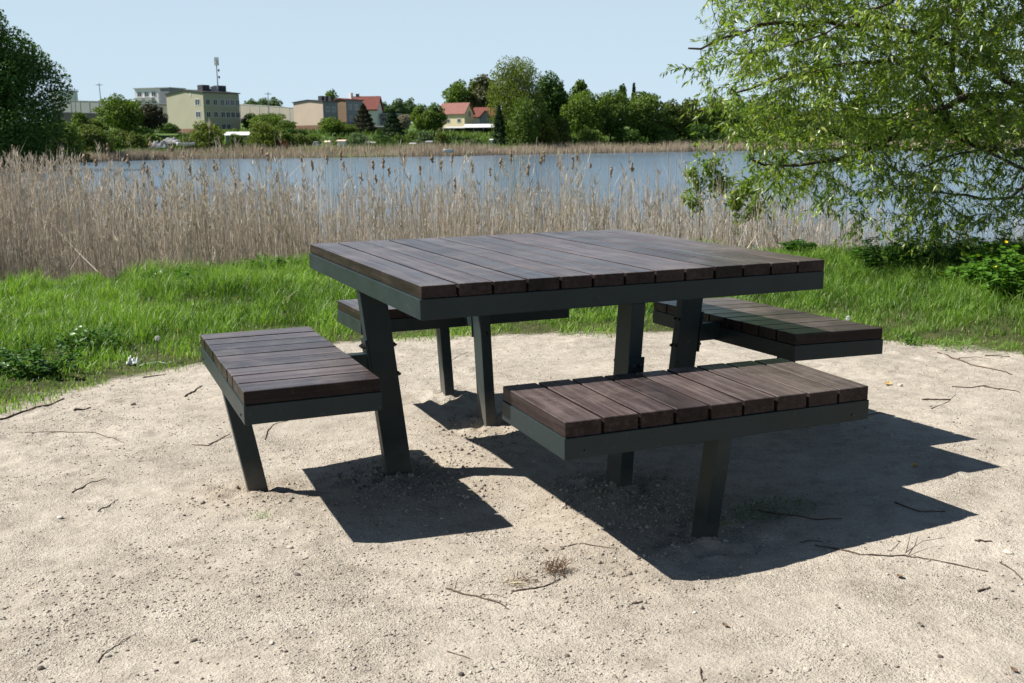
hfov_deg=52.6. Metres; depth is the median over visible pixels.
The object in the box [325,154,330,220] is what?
bulrush
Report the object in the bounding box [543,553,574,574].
withered clump
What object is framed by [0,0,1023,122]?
sky
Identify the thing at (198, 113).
window
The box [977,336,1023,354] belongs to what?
grass tuft
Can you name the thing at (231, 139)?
bush
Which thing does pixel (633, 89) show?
spruce tree
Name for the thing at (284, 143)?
compost box
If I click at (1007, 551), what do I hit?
stone
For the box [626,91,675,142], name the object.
broadleaf tree
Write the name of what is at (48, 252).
reeds
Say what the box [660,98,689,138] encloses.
broadleaf tree
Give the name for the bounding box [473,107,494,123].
house
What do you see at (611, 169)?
bulrush
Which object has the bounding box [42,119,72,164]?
bush
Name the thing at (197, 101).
window
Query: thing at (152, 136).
bush
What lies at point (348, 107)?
apartment block
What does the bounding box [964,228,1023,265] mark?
flowering plant
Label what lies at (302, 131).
broadleaf tree
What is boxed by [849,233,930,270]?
bank bush
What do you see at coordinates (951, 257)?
bank bush
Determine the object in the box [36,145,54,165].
bush
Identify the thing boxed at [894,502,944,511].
stick
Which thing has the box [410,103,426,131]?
broadleaf tree
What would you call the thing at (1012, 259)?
flowering plant
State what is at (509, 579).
dry straw
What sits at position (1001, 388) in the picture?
stick
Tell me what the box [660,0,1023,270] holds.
willow tree
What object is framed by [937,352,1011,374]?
stick
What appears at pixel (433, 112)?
broadleaf tree
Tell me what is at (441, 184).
bulrush
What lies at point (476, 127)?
pavilion
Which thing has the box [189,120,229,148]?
bush
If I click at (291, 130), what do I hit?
broadleaf tree
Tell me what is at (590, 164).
bulrush
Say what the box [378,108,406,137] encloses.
spruce tree
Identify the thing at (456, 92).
broadleaf tree
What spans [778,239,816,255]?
bank bush
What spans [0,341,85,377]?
weed clump
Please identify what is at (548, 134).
bush
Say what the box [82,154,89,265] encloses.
bulrush
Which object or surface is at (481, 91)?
broadleaf tree
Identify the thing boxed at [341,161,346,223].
bulrush
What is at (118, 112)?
broadleaf tree
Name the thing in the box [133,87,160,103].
apartment block
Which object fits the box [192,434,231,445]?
stick
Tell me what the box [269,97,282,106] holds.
broadleaf tree
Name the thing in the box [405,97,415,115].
broadleaf tree
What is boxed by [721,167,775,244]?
willow sapling
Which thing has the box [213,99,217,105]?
window
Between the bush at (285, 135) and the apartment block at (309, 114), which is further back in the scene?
the apartment block at (309, 114)
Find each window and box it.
[195,99,199,105]
[195,111,200,117]
[206,111,210,117]
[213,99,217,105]
[220,99,224,105]
[225,99,229,105]
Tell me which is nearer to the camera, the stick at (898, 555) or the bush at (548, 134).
the stick at (898, 555)
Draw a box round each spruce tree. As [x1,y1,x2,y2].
[351,103,377,132]
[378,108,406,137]
[491,105,507,144]
[629,82,635,128]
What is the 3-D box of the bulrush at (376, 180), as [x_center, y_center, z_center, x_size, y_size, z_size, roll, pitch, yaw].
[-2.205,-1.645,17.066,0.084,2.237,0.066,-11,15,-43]
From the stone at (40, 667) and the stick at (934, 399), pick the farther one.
the stick at (934, 399)
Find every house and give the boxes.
[49,90,77,112]
[353,94,383,128]
[380,113,401,125]
[440,102,474,131]
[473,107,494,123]
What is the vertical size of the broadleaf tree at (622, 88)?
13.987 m
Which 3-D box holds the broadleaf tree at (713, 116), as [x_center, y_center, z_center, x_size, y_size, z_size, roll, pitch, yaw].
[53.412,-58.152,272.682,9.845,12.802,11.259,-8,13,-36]
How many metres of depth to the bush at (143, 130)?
218.23 m
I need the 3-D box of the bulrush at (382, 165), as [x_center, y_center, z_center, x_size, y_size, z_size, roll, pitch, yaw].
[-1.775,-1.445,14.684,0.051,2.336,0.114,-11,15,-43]
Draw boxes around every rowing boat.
[176,142,194,145]
[444,149,453,152]
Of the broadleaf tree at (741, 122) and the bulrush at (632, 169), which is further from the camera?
the broadleaf tree at (741, 122)
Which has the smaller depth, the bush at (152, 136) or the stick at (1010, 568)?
the stick at (1010, 568)
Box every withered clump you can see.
[501,572,540,585]
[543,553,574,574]
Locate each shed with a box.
[224,132,250,142]
[336,140,347,146]
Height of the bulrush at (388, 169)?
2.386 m
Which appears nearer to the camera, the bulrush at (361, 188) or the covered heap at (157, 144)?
the bulrush at (361, 188)
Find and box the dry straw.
[494,567,530,589]
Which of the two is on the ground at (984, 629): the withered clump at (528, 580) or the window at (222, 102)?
the withered clump at (528, 580)
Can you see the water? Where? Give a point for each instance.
(597, 161)
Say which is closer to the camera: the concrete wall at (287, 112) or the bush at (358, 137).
the bush at (358, 137)
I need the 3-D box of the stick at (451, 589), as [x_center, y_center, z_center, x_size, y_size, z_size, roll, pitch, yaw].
[-0.086,0.665,2.717,0.048,0.033,0.235,-10,14,-40]
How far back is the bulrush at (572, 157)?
15.43 m
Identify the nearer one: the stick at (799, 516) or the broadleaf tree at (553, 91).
the stick at (799, 516)
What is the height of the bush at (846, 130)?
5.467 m
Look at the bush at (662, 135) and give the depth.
253.31 m
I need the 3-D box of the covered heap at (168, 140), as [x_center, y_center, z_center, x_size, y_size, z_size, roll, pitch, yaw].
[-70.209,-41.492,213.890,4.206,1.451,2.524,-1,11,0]
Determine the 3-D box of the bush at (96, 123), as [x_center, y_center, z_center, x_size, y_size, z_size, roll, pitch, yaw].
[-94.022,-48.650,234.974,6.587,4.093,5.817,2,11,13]
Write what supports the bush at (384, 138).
on the ground at (984, 629)
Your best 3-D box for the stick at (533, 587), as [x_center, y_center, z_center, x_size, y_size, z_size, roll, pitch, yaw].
[0.069,0.658,2.789,0.159,0.011,0.022,-7,13,-31]
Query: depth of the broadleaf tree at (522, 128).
231.45 m
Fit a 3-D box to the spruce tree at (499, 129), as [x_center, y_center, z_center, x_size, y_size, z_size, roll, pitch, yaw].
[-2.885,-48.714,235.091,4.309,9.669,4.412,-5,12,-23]
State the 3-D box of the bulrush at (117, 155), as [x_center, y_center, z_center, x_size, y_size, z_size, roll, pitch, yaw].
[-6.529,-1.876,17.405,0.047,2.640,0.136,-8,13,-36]
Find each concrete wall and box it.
[52,100,106,122]
[134,103,167,121]
[240,104,293,122]
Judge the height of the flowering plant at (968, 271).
0.346 m
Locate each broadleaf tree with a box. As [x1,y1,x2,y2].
[0,9,73,171]
[91,93,145,131]
[138,103,168,131]
[241,113,257,129]
[243,98,259,104]
[247,113,285,128]
[256,97,271,105]
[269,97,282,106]
[273,120,296,130]
[285,127,300,136]
[297,129,308,134]
[317,116,346,132]
[325,89,338,98]
[337,124,358,134]
[382,101,391,112]
[391,98,408,119]
[397,114,411,129]
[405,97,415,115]
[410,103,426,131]
[421,102,447,135]
[441,79,474,107]
[466,78,483,104]
[470,74,497,106]
[484,55,545,141]
[504,95,542,144]
[534,70,568,124]
[560,89,607,134]
[564,92,574,131]
[569,79,589,96]
[596,89,636,142]
[619,83,630,127]
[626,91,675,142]
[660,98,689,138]
[678,97,711,139]
[701,96,736,136]
[728,100,765,126]
[762,104,803,132]
[797,107,834,134]
[832,115,869,133]
[870,112,908,133]
[925,115,963,134]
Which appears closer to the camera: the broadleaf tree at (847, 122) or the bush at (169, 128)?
the bush at (169, 128)
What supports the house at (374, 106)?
on the ground at (984, 629)
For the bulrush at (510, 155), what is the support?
in the water
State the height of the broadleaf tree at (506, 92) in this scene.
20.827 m
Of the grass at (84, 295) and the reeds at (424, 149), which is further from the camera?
the reeds at (424, 149)
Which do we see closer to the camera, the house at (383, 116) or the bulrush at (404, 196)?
the bulrush at (404, 196)
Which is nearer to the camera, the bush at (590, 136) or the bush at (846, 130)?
the bush at (590, 136)
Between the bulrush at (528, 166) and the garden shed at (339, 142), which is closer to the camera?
the bulrush at (528, 166)
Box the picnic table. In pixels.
[201,229,882,538]
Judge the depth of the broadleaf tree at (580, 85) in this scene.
283.62 m
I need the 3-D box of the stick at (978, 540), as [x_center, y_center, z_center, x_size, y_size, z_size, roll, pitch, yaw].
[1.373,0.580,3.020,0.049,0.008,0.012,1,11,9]
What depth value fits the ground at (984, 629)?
3.18 m
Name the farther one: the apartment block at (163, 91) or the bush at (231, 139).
the apartment block at (163, 91)
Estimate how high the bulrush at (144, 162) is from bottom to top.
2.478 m
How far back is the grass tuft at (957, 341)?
6.21 m
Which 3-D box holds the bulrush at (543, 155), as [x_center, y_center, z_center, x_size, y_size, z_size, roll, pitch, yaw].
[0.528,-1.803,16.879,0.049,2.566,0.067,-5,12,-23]
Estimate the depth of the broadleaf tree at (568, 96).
260.59 m
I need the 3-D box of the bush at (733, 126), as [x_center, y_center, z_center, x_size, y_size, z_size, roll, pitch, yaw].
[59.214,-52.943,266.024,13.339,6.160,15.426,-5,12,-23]
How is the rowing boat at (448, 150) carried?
on the water
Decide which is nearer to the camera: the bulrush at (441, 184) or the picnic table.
the picnic table
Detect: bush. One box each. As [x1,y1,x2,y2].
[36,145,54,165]
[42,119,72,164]
[58,119,92,161]
[71,112,92,128]
[74,123,114,153]
[88,118,111,133]
[107,134,126,149]
[110,128,131,141]
[124,131,152,148]
[128,126,158,137]
[144,133,165,144]
[154,122,181,133]
[178,137,195,149]
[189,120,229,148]
[226,133,245,146]
[243,120,284,148]
[276,128,293,145]
[291,133,310,145]
[306,134,323,141]
[332,136,347,144]
[347,132,372,145]
[371,134,393,144]
[391,134,408,143]
[405,131,416,141]
[410,131,435,143]
[434,132,450,144]
[533,113,560,145]
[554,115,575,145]
[576,128,609,146]
[609,127,648,146]
[644,126,679,145]
[678,123,722,144]
[718,125,760,143]
[762,126,813,143]
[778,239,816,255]
[824,126,879,142]
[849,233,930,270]
[885,129,940,141]
[890,229,988,269]
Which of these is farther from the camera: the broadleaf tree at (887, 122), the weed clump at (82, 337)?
the broadleaf tree at (887, 122)
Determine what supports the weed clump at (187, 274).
on the ground at (984, 629)
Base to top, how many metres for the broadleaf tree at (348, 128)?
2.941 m
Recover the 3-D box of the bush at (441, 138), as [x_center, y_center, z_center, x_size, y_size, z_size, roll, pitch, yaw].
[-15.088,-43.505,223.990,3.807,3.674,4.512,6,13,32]
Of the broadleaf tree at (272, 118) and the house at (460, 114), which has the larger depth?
the house at (460, 114)
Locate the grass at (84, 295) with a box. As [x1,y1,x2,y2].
[0,234,1023,413]
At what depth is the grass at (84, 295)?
8.07 m
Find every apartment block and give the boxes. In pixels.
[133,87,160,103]
[159,87,185,103]
[164,57,240,133]
[292,96,337,130]
[333,93,363,127]
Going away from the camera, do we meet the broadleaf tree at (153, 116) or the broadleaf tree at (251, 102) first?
the broadleaf tree at (153, 116)
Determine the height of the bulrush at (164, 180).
2.563 m
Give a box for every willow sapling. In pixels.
[678,132,739,240]
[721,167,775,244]
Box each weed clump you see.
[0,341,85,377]
[50,325,122,353]
[139,265,213,283]
[228,253,291,271]
[903,334,920,345]
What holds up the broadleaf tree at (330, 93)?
on the ground at (984, 629)
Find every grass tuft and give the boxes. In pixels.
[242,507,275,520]
[928,331,981,350]
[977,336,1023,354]
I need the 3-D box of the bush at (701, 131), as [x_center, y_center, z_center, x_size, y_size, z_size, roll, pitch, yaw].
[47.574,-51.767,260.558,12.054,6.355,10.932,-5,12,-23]
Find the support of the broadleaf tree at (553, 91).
on the ground at (984, 629)
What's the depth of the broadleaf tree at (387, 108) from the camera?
388.87 m
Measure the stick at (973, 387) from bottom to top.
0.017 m
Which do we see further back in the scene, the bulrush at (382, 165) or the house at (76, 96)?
the house at (76, 96)
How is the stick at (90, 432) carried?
on the ground at (984, 629)
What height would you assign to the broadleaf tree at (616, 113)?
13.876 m
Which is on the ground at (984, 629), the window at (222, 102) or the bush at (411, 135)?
the bush at (411, 135)
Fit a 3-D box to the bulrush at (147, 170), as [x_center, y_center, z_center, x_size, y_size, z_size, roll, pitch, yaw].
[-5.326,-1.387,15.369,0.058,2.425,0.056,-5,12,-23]
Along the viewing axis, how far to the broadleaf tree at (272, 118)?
244.57 m
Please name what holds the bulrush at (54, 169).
in the water
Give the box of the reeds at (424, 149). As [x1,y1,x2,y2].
[59,138,1023,161]
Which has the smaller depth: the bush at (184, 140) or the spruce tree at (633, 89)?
the bush at (184, 140)
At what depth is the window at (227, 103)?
248.84 m
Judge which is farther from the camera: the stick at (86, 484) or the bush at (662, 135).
the bush at (662, 135)
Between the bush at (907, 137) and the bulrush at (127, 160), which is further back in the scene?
the bush at (907, 137)
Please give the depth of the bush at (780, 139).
268.60 m
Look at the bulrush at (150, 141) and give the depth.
15.08 m
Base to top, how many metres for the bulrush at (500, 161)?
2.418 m
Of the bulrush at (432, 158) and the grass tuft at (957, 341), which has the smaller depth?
the grass tuft at (957, 341)
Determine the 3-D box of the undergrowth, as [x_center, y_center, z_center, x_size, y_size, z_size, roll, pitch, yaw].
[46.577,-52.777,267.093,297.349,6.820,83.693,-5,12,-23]
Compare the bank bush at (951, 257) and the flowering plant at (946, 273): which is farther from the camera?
the bank bush at (951, 257)
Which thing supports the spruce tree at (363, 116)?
on the ground at (984, 629)
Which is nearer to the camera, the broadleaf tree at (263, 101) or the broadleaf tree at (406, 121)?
the broadleaf tree at (406, 121)
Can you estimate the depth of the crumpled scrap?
6.37 m
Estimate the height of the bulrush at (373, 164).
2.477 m
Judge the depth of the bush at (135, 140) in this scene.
200.39 m
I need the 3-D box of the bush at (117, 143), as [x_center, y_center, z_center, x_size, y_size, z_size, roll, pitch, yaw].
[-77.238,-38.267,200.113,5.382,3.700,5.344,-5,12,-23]
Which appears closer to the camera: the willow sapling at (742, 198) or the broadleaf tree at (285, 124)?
the willow sapling at (742, 198)
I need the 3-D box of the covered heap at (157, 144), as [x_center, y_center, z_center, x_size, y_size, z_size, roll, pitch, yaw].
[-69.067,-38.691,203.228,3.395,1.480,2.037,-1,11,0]
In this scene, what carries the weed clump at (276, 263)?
on the ground at (984, 629)
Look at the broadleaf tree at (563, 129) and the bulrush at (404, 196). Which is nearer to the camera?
the bulrush at (404, 196)
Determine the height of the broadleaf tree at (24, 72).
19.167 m
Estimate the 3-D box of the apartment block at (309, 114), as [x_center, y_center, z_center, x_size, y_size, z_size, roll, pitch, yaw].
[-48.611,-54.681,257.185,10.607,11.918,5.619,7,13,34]
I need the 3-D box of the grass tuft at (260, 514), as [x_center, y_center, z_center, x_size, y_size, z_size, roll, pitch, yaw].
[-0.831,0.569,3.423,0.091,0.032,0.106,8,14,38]
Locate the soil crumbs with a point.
(567, 490)
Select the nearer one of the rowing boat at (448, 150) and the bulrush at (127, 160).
the bulrush at (127, 160)
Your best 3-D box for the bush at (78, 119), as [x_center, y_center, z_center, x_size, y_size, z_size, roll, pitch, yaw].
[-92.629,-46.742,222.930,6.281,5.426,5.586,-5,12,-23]
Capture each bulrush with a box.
[0,161,12,259]
[53,163,63,266]
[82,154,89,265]
[94,159,99,268]
[106,143,116,273]
[116,150,122,223]
[126,154,135,244]
[142,161,148,224]
[146,165,152,241]
[148,138,160,258]
[161,156,170,241]
[170,141,174,200]
[182,152,191,251]
[260,146,263,172]
[300,154,305,236]
[310,159,313,195]
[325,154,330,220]
[340,150,343,219]
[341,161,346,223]
[359,171,363,241]
[371,158,374,208]
[374,174,378,237]
[381,157,386,237]
[387,167,391,219]
[402,153,404,227]
[430,151,435,221]
[439,159,442,232]
[499,157,502,215]
[509,150,512,232]
[526,164,529,232]
[542,151,545,209]
[571,156,573,230]
[589,162,591,201]
[609,166,612,216]
[630,162,633,229]
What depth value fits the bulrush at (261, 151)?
16.86 m
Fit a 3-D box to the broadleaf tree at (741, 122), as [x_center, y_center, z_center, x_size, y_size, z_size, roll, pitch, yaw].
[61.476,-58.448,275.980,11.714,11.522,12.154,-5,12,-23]
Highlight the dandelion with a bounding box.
[155,335,160,357]
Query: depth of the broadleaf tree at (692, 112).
263.88 m
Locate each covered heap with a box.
[151,140,169,147]
[163,137,181,143]
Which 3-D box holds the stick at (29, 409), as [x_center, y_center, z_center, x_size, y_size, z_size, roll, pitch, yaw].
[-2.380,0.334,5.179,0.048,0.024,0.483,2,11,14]
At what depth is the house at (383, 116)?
279.23 m
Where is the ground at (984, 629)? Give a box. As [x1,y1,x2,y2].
[0,123,1023,682]
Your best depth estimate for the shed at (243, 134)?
218.70 m
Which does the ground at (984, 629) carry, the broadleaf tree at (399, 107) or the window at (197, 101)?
the broadleaf tree at (399, 107)
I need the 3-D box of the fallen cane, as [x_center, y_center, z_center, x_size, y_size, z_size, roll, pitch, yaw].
[-5.411,-1.180,12.805,0.029,0.514,1.592,-10,14,-40]
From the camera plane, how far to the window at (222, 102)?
247.75 m
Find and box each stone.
[37,665,43,670]
[1003,549,1012,554]
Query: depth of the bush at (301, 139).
216.95 m
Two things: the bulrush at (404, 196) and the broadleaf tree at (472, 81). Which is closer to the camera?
the bulrush at (404, 196)
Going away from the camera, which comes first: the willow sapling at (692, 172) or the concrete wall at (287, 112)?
the willow sapling at (692, 172)
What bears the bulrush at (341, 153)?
in the water
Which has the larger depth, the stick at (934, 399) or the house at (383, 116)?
the house at (383, 116)
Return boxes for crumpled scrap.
[126,355,138,364]
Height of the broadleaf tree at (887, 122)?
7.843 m
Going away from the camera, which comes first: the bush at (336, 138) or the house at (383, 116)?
the bush at (336, 138)
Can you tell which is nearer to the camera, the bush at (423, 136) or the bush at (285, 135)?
the bush at (285, 135)
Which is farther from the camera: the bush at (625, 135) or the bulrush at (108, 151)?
the bush at (625, 135)
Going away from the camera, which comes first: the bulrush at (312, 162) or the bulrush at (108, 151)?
the bulrush at (108, 151)
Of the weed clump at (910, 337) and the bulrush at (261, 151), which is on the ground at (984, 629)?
the weed clump at (910, 337)
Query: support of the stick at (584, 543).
on the ground at (984, 629)
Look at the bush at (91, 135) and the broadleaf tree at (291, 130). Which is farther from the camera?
the broadleaf tree at (291, 130)
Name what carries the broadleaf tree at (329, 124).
on the ground at (984, 629)
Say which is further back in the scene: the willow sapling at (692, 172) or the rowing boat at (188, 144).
the rowing boat at (188, 144)
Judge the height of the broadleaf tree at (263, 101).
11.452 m
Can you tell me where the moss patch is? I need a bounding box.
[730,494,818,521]
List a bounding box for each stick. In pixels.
[0,398,63,419]
[25,431,120,441]
[71,478,105,492]
[97,633,129,662]
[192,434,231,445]
[445,578,508,608]
[511,579,559,591]
[560,543,612,547]
[758,509,841,519]
[815,528,987,571]
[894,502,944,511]
[922,398,949,399]
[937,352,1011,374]
[952,385,999,389]
[975,539,991,541]
[984,386,1019,392]
[999,562,1021,578]
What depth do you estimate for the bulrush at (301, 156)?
17.35 m
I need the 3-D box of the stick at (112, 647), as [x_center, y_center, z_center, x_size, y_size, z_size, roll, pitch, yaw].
[-0.947,0.723,2.463,0.017,0.020,0.136,3,11,16]
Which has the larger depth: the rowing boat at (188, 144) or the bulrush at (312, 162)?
the rowing boat at (188, 144)
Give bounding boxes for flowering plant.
[937,266,977,283]
[947,255,1013,288]
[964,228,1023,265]
[970,240,1023,301]
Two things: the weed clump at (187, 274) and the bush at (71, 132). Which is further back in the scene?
the bush at (71, 132)
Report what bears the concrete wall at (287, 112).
on the ground at (984, 629)
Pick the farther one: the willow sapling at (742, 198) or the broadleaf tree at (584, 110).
the broadleaf tree at (584, 110)
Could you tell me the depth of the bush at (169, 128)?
239.93 m
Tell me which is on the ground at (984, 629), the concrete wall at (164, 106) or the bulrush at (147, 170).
the concrete wall at (164, 106)
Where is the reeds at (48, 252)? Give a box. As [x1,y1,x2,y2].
[0,121,1023,284]
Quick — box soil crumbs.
[188,409,785,609]
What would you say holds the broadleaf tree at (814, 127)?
on the ground at (984, 629)
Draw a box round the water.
[0,148,1023,272]
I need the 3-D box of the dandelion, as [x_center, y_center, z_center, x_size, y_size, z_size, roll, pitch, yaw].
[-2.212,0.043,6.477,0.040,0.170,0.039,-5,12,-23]
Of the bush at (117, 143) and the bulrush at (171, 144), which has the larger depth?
the bush at (117, 143)
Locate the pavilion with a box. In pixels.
[444,124,493,132]
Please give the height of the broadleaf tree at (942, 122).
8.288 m
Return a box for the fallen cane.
[51,223,97,271]
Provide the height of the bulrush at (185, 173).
2.639 m
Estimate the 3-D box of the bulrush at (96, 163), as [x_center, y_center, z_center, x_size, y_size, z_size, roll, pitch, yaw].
[-6.823,-1.760,17.099,0.165,2.534,0.064,-5,12,-23]
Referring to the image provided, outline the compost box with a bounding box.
[275,140,288,148]
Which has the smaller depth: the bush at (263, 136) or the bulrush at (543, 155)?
the bulrush at (543, 155)
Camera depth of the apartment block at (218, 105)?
248.28 m
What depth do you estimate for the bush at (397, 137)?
223.08 m
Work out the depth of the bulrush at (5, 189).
14.47 m
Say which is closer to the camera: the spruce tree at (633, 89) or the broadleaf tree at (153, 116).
the broadleaf tree at (153, 116)
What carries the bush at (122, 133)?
on the ground at (984, 629)
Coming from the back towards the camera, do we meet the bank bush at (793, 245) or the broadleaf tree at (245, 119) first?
the broadleaf tree at (245, 119)
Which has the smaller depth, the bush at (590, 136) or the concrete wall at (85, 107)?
the bush at (590, 136)
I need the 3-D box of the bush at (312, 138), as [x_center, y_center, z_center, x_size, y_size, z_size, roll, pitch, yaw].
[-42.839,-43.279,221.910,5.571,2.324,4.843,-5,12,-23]
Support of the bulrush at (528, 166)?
in the water
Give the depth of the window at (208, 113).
245.10 m
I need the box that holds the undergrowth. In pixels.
[83,127,1023,154]
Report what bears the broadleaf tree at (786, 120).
on the ground at (984, 629)

